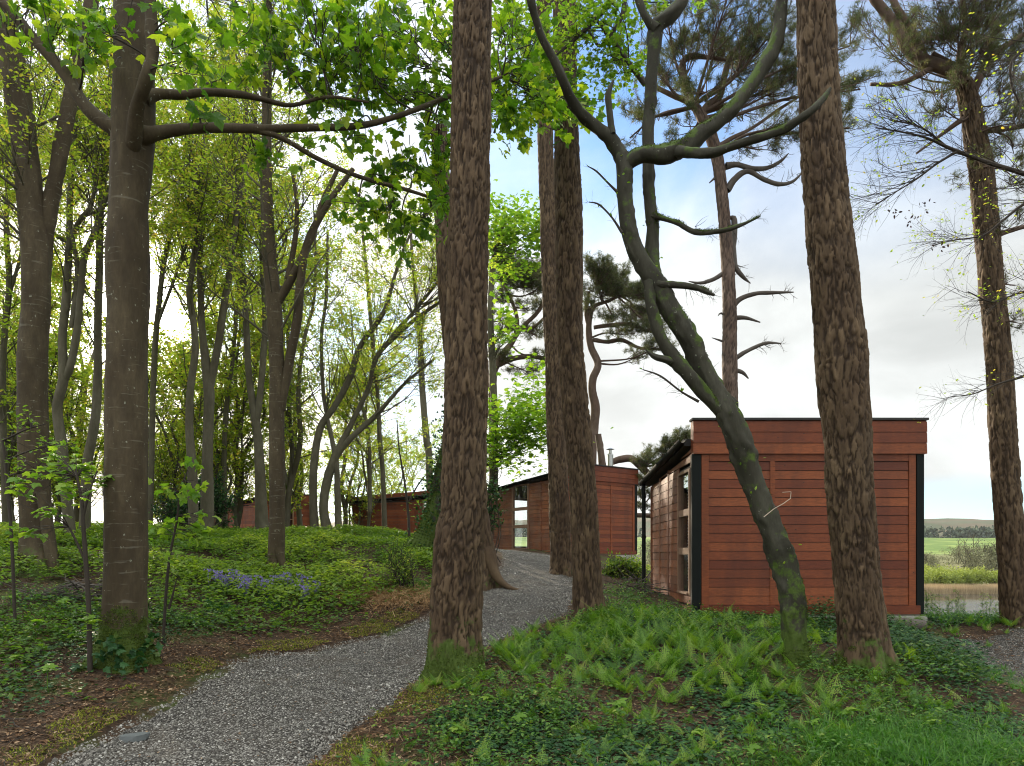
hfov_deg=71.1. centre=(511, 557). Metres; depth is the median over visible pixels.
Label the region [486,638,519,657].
fern
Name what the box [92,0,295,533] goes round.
slender tree
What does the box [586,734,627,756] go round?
fern
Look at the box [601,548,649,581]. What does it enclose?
bush
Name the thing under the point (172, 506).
bush
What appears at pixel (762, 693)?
fern
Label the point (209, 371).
slender tree
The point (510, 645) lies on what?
fern
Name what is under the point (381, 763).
fern
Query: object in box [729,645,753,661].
fern
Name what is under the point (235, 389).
woodland tree
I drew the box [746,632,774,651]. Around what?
fern
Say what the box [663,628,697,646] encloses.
fern
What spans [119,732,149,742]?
slate stone
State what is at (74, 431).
woodland tree
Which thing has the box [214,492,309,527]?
timber cabin
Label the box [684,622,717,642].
fern
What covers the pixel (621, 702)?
sycamore seedling
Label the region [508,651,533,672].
fern
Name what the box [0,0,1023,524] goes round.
sky
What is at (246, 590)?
bluebell
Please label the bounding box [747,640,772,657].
fern
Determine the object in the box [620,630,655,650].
fern
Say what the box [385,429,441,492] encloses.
woodland tree
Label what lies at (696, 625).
fern
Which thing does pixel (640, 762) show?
fern
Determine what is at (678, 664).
fern
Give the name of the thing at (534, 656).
fern
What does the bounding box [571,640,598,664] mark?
fern
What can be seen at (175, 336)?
woodland tree
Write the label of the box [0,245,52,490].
woodland tree
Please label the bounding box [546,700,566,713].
fern
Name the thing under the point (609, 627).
fern
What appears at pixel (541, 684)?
sycamore seedling
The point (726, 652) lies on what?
fern
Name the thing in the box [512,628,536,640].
fern
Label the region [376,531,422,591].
bush
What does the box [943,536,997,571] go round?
scrub tree
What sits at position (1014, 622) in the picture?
fern
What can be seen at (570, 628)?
fern
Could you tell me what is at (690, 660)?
fern
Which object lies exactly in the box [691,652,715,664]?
fern
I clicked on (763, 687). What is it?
fern
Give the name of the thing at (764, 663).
fern
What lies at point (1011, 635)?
path
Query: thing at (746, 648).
fern
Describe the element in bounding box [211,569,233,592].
bluebell
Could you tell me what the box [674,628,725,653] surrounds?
fern
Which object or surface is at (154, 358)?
slender tree
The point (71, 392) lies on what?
woodland tree
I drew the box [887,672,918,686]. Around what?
fern
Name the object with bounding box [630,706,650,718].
fern
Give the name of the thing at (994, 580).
willow bush
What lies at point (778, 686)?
fern
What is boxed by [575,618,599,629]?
fern
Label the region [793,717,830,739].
fern
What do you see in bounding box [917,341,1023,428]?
beech bough
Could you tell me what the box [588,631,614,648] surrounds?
fern
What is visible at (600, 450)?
tree trunk
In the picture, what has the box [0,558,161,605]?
brushwood pile
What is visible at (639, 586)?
fern
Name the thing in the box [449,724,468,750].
sycamore seedling
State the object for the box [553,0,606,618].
pine tree
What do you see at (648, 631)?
fern
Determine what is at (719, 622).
woodland weeds
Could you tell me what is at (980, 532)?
distant woods
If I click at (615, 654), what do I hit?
fern
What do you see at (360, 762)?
fern
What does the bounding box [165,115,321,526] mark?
slender tree
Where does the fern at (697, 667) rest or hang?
on the ground at (936, 546)
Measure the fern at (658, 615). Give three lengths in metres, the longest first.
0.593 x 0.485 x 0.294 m
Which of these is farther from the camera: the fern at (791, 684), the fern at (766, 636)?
the fern at (766, 636)
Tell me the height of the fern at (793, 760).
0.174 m
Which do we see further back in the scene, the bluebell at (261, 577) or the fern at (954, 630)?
the bluebell at (261, 577)
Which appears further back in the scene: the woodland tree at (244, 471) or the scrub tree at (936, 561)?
the scrub tree at (936, 561)
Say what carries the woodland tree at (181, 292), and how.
on the ground at (936, 546)
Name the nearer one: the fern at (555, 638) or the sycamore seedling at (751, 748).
the sycamore seedling at (751, 748)
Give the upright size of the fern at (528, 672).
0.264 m
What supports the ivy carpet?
on the ground at (936, 546)
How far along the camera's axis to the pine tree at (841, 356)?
8.00 m
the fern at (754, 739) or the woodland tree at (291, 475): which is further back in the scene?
the woodland tree at (291, 475)
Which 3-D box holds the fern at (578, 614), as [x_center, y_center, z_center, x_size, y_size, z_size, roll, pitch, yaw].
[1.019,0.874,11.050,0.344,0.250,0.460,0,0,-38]
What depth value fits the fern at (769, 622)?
10.86 m
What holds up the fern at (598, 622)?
on the ground at (936, 546)
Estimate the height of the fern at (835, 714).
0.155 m
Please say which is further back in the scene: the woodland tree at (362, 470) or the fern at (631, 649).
the woodland tree at (362, 470)
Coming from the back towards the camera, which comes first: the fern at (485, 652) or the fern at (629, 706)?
the fern at (485, 652)
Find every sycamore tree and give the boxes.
[0,0,111,576]
[0,0,615,680]
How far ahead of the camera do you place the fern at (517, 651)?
9.04 m
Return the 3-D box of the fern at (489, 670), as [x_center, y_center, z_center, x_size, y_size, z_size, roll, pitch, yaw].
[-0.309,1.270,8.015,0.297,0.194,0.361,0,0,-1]
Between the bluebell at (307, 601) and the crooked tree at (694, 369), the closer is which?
the crooked tree at (694, 369)
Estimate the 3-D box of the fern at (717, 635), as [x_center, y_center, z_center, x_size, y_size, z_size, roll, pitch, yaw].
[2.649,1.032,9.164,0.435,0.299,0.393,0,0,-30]
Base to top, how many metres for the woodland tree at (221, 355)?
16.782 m
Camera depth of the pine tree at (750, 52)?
18.77 m
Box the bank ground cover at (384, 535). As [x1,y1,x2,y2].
[0,521,432,706]
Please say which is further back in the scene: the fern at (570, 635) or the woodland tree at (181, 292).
the woodland tree at (181, 292)
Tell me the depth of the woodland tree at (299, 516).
29.82 m
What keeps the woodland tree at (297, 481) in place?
on the ground at (936, 546)
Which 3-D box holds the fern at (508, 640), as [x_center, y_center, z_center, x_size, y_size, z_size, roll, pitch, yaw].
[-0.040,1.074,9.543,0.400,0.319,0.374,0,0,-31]
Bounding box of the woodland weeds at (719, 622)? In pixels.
[0,577,1023,765]
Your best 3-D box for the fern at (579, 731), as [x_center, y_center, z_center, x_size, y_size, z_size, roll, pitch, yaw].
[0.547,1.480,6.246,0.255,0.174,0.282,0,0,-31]
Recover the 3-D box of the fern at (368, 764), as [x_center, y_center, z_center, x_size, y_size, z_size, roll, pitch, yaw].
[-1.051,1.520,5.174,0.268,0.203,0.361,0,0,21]
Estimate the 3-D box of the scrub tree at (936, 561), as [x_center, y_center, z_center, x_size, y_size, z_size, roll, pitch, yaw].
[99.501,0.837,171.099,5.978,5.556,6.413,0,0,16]
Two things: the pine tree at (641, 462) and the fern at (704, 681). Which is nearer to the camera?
the fern at (704, 681)
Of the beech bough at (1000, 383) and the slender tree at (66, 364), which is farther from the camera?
the slender tree at (66, 364)
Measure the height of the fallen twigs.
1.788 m
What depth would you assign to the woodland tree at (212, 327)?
22.01 m
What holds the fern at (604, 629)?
on the ground at (936, 546)
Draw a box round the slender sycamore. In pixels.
[150,0,367,576]
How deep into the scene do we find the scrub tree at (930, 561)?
162.01 m
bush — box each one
[148,420,216,523]
[148,449,250,528]
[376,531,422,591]
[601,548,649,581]
[924,563,947,575]
[924,564,965,584]
[924,566,958,585]
[941,567,993,585]
[961,565,997,585]
[974,567,997,584]
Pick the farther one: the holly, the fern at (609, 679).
the holly
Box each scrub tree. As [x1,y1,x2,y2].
[637,540,649,561]
[924,546,946,566]
[924,551,943,567]
[939,538,970,562]
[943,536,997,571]
[949,531,997,571]
[971,540,997,572]
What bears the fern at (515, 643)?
on the ground at (936, 546)
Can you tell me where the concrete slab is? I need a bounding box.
[887,618,926,629]
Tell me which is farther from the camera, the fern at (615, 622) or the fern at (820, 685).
the fern at (615, 622)
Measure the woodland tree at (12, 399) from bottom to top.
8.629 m
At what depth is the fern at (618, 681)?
7.54 m
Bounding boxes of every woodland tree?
[0,79,68,423]
[0,196,169,523]
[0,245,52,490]
[0,277,85,521]
[0,279,104,522]
[0,315,64,487]
[0,322,85,507]
[0,396,18,519]
[7,323,161,508]
[7,365,91,514]
[74,305,259,502]
[83,311,219,491]
[148,308,289,526]
[148,377,218,516]
[152,215,260,504]
[153,332,218,521]
[155,241,268,526]
[182,330,303,527]
[200,200,353,528]
[218,429,268,500]
[221,359,337,512]
[226,156,367,526]
[233,217,338,525]
[250,348,326,488]
[286,443,333,526]
[304,402,415,534]
[312,284,412,526]
[320,350,413,525]
[360,405,441,495]
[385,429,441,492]
[419,417,512,486]
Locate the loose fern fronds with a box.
[361,598,1023,765]
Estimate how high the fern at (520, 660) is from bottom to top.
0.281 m
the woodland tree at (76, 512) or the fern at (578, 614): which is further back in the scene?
the woodland tree at (76, 512)
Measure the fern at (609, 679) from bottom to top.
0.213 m
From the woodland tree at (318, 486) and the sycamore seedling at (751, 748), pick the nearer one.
the sycamore seedling at (751, 748)
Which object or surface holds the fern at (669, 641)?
on the ground at (936, 546)
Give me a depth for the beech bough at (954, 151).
8.99 m
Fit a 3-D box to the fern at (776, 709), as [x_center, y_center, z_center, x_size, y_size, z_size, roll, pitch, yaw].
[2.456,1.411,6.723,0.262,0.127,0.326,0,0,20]
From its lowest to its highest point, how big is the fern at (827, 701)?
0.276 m
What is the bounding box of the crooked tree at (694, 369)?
[527,0,831,667]
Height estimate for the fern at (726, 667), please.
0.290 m
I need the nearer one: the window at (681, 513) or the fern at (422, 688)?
the fern at (422, 688)
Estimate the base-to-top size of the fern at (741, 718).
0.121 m
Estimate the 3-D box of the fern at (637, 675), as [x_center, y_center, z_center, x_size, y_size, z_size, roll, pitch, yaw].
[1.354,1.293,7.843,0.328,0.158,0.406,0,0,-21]
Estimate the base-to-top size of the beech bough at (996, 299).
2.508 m
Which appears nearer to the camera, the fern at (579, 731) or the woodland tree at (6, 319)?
the fern at (579, 731)
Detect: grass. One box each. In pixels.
[221,576,430,625]
[374,578,1023,765]
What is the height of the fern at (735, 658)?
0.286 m
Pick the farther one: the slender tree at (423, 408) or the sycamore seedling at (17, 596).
the slender tree at (423, 408)
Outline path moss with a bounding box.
[2,602,571,765]
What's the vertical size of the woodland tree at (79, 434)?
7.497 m
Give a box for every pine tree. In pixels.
[416,0,491,683]
[432,124,517,591]
[487,253,544,470]
[536,0,572,577]
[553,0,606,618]
[582,249,678,463]
[613,423,690,513]
[614,0,886,400]
[796,0,904,683]
[838,0,1023,628]
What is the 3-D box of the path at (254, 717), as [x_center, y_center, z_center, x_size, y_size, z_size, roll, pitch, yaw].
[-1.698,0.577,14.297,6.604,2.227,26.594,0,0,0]
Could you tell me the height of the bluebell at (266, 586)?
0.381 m
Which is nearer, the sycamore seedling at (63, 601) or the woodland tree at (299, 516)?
the sycamore seedling at (63, 601)
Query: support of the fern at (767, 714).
on the ground at (936, 546)
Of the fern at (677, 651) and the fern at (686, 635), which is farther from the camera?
the fern at (686, 635)
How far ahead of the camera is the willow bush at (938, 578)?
105.23 m
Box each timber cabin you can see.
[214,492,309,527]
[349,491,429,534]
[487,448,638,561]
[638,418,928,620]
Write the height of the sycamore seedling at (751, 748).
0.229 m
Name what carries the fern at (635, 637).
on the ground at (936, 546)
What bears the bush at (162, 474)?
on the ground at (936, 546)
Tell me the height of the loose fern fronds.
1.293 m
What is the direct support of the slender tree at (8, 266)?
on the ground at (936, 546)
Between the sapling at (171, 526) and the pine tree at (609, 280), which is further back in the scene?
the pine tree at (609, 280)
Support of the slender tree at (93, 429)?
on the ground at (936, 546)
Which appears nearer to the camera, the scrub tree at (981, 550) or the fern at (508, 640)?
the fern at (508, 640)
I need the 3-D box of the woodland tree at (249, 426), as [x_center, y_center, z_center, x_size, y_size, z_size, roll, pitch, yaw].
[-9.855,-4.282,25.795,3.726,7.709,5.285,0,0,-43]
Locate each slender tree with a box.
[0,0,195,536]
[0,0,227,544]
[0,68,108,523]
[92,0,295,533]
[105,22,297,524]
[149,0,319,535]
[150,23,324,529]
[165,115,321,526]
[242,178,511,528]
[287,132,441,528]
[382,174,443,490]
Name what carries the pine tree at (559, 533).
on the ground at (936, 546)
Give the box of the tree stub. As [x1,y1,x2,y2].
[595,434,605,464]
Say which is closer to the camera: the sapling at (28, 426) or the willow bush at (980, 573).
the sapling at (28, 426)
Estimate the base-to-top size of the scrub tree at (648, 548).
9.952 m
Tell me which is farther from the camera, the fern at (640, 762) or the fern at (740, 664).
the fern at (740, 664)
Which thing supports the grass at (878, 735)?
on the ground at (936, 546)
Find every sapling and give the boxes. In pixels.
[1,405,80,625]
[1,442,114,672]
[148,456,221,644]
[384,420,431,537]
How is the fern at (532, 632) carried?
on the ground at (936, 546)
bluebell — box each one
[201,568,217,587]
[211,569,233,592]
[228,569,238,588]
[234,577,249,599]
[237,581,256,600]
[249,575,271,595]
[259,579,272,597]
[282,572,291,590]
[292,584,310,603]
[302,585,318,602]
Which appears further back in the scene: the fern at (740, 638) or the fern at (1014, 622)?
the fern at (1014, 622)
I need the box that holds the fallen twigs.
[0,560,1023,765]
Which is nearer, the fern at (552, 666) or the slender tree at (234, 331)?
the fern at (552, 666)
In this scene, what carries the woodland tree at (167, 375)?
on the ground at (936, 546)
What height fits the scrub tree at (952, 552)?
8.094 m
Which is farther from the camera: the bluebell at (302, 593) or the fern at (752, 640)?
the bluebell at (302, 593)
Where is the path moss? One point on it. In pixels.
(203, 665)
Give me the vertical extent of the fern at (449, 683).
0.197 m
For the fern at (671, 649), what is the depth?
8.58 m
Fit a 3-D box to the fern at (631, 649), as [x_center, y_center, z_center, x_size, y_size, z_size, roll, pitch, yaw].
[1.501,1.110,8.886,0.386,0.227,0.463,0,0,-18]
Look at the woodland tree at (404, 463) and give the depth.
41.86 m
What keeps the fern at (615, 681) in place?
on the ground at (936, 546)
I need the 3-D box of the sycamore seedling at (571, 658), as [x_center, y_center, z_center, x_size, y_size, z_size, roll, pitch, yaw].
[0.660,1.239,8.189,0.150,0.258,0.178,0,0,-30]
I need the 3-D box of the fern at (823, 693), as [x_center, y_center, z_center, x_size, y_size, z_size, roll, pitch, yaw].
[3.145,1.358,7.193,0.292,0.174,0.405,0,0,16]
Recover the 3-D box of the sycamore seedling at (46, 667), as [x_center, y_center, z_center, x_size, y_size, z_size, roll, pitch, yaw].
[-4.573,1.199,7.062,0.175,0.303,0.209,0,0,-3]
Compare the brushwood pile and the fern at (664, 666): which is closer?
the fern at (664, 666)
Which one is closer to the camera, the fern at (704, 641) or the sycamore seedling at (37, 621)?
the sycamore seedling at (37, 621)
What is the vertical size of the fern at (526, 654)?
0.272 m
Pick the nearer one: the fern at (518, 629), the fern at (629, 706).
the fern at (629, 706)
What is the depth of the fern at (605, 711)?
6.79 m
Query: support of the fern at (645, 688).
on the ground at (936, 546)
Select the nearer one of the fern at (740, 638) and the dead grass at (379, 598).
the fern at (740, 638)
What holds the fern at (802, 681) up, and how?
on the ground at (936, 546)
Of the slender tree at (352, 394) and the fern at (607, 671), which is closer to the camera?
the fern at (607, 671)
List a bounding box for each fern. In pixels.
[348,752,371,764]
[349,748,371,765]
[373,750,398,765]
[382,748,415,765]
[406,676,429,691]
[423,676,439,684]
[428,671,442,684]
[443,672,466,690]
[447,674,470,686]
[459,679,492,691]
[478,666,493,677]
[479,667,496,680]
[484,645,494,659]
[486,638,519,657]
[486,639,527,660]
[487,634,504,647]
[493,635,537,649]
[493,683,516,695]
[496,632,521,645]
[496,638,532,651]
[500,690,526,704]
[502,641,534,654]
[503,633,531,652]
[503,654,537,670]
[508,649,544,674]
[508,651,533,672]
[509,655,552,673]
[511,625,531,633]
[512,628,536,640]
[513,626,536,646]
[515,639,542,658]
[519,628,540,638]
[522,617,542,629]
[531,640,553,659]
[543,653,559,668]
[544,639,561,652]
[545,617,560,631]
[545,631,564,643]
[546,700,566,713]
[550,620,577,634]
[560,623,596,641]
[564,610,587,620]
[566,718,586,733]
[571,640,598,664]
[572,662,597,681]
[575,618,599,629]
[579,662,618,680]
[580,719,600,731]
[581,607,605,621]
[583,615,622,628]
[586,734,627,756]
[588,607,623,624]
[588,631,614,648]
[589,609,617,621]
[593,618,624,634]
[596,617,623,631]
[597,669,624,687]
[598,626,608,636]
[598,700,613,715]
[599,636,626,657]
[600,656,639,678]
[602,671,632,690]
[602,690,634,716]
[603,564,670,595]
[607,675,642,694]
[608,675,626,688]
[612,627,646,648]
[612,637,644,654]
[616,610,645,628]
[617,628,641,643]
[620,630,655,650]
[621,622,644,636]
[621,745,647,765]
[625,622,662,641]
[627,671,653,680]
[629,737,657,748]
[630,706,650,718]
[632,624,670,646]
[635,701,666,724]
[638,679,657,690]
[640,605,668,621]
[640,642,676,663]
[644,700,675,715]
[648,657,680,670]
[650,683,689,705]
[653,618,669,639]
[656,624,691,640]
[659,641,686,655]
[660,630,684,646]
[661,617,679,629]
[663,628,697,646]
[666,654,696,666]
[669,644,688,660]
[673,625,698,640]
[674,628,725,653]
[675,615,701,629]
[683,626,717,651]
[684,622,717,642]
[685,728,726,757]
[686,649,706,663]
[687,652,725,678]
[688,615,702,633]
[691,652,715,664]
[695,675,715,690]
[696,634,718,648]
[700,671,707,685]
[703,723,731,745]
[708,648,741,671]
[709,671,726,686]
[711,640,739,657]
[712,626,728,646]
[719,633,766,652]
[720,677,745,702]
[723,656,761,669]
[726,645,761,665]
[727,670,760,684]
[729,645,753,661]
[730,626,754,641]
[733,637,765,659]
[735,712,753,723]
[736,730,765,741]
[741,674,781,696]
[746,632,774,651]
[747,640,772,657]
[750,655,768,664]
[755,694,784,719]
[756,632,780,642]
[757,692,775,703]
[760,678,795,694]
[761,672,790,693]
[763,615,780,626]
[766,700,784,713]
[769,657,788,678]
[776,676,799,690]
[780,679,813,697]
[781,748,817,765]
[784,672,809,686]
[785,714,804,731]
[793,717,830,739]
[799,674,842,691]
[802,688,834,714]
[816,690,850,712]
[817,685,838,699]
[819,694,848,709]
[831,701,843,717]
[832,703,852,716]
[837,673,864,687]
[855,697,877,712]
[873,706,883,723]
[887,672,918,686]
[905,686,922,701]
[927,690,946,706]
[937,698,964,710]
[946,625,961,633]
[980,620,991,631]
[988,700,1017,714]
[1003,616,1021,626]
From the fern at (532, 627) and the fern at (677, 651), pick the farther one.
the fern at (532, 627)
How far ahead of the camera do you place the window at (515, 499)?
30.86 m
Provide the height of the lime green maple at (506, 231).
14.192 m
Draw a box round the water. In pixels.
[924,594,998,616]
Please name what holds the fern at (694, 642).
on the ground at (936, 546)
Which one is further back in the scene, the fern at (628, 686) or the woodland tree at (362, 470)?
the woodland tree at (362, 470)
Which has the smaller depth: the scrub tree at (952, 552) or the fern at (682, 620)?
the fern at (682, 620)
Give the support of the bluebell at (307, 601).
on the ground at (936, 546)
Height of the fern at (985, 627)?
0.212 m
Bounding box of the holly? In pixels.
[486,475,508,562]
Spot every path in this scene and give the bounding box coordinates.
[60,549,572,765]
[958,628,1023,685]
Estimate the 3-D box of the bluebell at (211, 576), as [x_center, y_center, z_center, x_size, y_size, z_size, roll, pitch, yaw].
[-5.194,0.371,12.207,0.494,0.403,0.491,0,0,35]
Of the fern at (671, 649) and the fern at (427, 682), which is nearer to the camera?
the fern at (427, 682)
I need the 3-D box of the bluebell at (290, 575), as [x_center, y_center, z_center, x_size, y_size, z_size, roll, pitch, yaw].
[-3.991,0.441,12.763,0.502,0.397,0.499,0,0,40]
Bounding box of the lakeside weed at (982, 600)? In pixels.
[979,593,988,609]
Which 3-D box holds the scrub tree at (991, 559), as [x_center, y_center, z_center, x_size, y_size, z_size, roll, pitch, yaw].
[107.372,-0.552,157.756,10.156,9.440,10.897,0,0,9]
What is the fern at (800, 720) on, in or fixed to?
on the ground at (936, 546)
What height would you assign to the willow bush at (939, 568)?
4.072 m
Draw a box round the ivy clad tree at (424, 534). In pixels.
[401,383,443,554]
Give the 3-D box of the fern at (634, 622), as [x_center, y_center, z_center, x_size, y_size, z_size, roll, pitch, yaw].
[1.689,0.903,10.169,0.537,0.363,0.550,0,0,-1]
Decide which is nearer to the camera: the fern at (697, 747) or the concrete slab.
the fern at (697, 747)
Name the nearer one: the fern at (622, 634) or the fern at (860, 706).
the fern at (860, 706)
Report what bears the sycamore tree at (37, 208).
on the ground at (936, 546)
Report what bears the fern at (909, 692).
on the ground at (936, 546)
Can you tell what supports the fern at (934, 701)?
on the ground at (936, 546)
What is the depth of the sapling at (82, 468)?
7.59 m
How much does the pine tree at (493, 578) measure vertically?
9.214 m
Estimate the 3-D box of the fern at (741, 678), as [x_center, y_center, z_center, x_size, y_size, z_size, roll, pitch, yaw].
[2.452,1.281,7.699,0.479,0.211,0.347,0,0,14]
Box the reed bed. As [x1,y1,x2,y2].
[924,583,997,593]
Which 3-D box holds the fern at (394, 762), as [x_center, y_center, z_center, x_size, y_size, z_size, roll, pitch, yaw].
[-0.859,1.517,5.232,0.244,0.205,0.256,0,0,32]
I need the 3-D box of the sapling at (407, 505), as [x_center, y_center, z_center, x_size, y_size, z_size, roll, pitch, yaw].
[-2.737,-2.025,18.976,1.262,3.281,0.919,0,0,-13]
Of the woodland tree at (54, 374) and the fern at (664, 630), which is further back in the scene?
the woodland tree at (54, 374)
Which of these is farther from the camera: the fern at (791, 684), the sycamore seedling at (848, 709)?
the fern at (791, 684)
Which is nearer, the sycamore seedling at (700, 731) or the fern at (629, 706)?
the sycamore seedling at (700, 731)
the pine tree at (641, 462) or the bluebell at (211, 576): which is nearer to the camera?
the bluebell at (211, 576)
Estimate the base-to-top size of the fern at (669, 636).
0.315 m
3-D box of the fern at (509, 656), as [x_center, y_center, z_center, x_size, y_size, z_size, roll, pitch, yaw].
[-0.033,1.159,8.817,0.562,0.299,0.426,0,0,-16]
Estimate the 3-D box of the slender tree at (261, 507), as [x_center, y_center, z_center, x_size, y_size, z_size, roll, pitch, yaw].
[-8.089,-8.413,21.156,4.950,15.675,4.906,0,0,0]
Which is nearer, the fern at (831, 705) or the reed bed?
the fern at (831, 705)
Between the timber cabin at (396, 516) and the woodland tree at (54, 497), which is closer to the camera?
the woodland tree at (54, 497)
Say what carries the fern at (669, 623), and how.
on the ground at (936, 546)
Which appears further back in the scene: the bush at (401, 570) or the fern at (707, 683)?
the bush at (401, 570)
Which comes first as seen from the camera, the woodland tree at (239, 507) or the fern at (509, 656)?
the fern at (509, 656)
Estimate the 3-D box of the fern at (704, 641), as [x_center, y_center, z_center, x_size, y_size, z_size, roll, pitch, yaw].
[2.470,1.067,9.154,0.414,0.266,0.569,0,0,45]
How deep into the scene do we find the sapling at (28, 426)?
8.99 m
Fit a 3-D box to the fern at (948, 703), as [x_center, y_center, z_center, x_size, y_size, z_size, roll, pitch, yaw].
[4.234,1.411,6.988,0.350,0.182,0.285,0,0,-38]
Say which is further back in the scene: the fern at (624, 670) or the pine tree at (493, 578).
the pine tree at (493, 578)
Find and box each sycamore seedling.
[5,593,20,612]
[9,655,23,668]
[31,619,46,635]
[35,663,58,692]
[56,598,70,613]
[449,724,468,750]
[480,694,498,718]
[510,712,528,738]
[536,683,545,696]
[563,654,575,670]
[607,698,627,721]
[691,728,709,737]
[743,743,761,762]
[804,718,819,731]
[842,707,860,713]
[923,719,941,726]
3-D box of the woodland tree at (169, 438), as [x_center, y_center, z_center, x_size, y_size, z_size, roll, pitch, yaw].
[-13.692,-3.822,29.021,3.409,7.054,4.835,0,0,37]
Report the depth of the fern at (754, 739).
5.94 m
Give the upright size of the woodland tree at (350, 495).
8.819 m
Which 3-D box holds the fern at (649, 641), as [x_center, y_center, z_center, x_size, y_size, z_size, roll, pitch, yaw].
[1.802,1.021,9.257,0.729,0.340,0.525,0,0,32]
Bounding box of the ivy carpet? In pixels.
[0,586,1023,765]
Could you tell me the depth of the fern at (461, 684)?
7.60 m
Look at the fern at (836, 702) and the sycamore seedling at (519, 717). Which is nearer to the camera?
the sycamore seedling at (519, 717)
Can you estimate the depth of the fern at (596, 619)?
10.49 m
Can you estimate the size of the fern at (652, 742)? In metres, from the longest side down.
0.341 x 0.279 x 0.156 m
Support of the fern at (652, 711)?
on the ground at (936, 546)
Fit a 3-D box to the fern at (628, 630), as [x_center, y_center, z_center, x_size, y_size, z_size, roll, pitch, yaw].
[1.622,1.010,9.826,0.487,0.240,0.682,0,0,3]
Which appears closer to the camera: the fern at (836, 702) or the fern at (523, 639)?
the fern at (836, 702)
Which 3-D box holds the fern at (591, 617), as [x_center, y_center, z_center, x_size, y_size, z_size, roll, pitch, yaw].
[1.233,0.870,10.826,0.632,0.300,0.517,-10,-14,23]
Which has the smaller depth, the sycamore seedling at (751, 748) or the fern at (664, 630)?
the sycamore seedling at (751, 748)
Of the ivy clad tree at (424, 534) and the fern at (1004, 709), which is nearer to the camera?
the fern at (1004, 709)
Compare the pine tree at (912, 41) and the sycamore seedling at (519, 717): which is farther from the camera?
the pine tree at (912, 41)
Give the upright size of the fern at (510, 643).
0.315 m
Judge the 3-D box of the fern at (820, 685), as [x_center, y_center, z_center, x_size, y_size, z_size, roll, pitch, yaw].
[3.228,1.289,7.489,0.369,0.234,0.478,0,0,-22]
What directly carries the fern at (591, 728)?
on the ground at (936, 546)
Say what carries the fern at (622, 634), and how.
on the ground at (936, 546)
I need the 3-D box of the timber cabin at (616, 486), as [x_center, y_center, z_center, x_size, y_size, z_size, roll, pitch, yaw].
[1.715,-1.985,28.838,4.145,4.610,5.390,0,0,-37]
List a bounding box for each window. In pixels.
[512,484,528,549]
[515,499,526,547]
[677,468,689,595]
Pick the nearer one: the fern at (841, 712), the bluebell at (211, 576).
the fern at (841, 712)
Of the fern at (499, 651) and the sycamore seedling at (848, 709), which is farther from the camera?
the fern at (499, 651)
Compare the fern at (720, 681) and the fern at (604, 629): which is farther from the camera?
the fern at (604, 629)
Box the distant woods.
[339,524,995,537]
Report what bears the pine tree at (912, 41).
on the ground at (936, 546)
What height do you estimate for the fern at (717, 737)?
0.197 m
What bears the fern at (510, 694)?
on the ground at (936, 546)
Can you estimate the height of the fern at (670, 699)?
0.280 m
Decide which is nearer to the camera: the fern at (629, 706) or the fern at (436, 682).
the fern at (629, 706)
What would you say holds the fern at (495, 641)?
on the ground at (936, 546)
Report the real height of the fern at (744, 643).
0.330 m
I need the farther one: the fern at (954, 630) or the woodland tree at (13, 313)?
the woodland tree at (13, 313)
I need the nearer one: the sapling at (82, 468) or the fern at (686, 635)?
the sapling at (82, 468)
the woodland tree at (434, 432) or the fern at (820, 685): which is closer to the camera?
the fern at (820, 685)
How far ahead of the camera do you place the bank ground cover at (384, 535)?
12.87 m
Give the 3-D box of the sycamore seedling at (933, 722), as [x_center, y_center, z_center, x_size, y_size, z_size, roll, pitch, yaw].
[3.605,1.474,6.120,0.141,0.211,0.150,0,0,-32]
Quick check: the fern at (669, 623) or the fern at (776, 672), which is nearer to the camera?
the fern at (776, 672)
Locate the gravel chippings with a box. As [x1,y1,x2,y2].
[47,548,1023,765]
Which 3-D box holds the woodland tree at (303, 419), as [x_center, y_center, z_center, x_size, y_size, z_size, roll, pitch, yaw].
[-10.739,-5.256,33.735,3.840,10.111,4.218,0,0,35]
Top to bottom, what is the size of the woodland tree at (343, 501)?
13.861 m
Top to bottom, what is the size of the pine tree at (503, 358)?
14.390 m
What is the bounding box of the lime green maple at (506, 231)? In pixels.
[428,179,613,488]
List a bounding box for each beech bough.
[840,0,1023,251]
[890,157,1023,344]
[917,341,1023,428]
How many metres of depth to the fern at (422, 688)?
7.54 m
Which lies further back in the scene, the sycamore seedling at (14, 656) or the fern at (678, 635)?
the fern at (678, 635)
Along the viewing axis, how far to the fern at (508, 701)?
7.07 m
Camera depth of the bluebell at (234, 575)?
12.38 m
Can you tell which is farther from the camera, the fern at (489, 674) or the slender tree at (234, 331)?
the slender tree at (234, 331)
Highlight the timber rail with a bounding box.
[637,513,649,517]
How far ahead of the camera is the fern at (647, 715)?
6.55 m
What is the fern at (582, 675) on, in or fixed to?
on the ground at (936, 546)
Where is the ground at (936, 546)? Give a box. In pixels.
[0,518,1023,765]
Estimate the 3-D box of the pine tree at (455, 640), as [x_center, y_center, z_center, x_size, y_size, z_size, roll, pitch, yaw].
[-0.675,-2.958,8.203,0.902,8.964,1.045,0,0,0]
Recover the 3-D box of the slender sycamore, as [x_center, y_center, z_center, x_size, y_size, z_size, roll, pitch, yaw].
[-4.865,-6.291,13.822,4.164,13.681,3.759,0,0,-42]
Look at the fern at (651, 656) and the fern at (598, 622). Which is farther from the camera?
the fern at (598, 622)

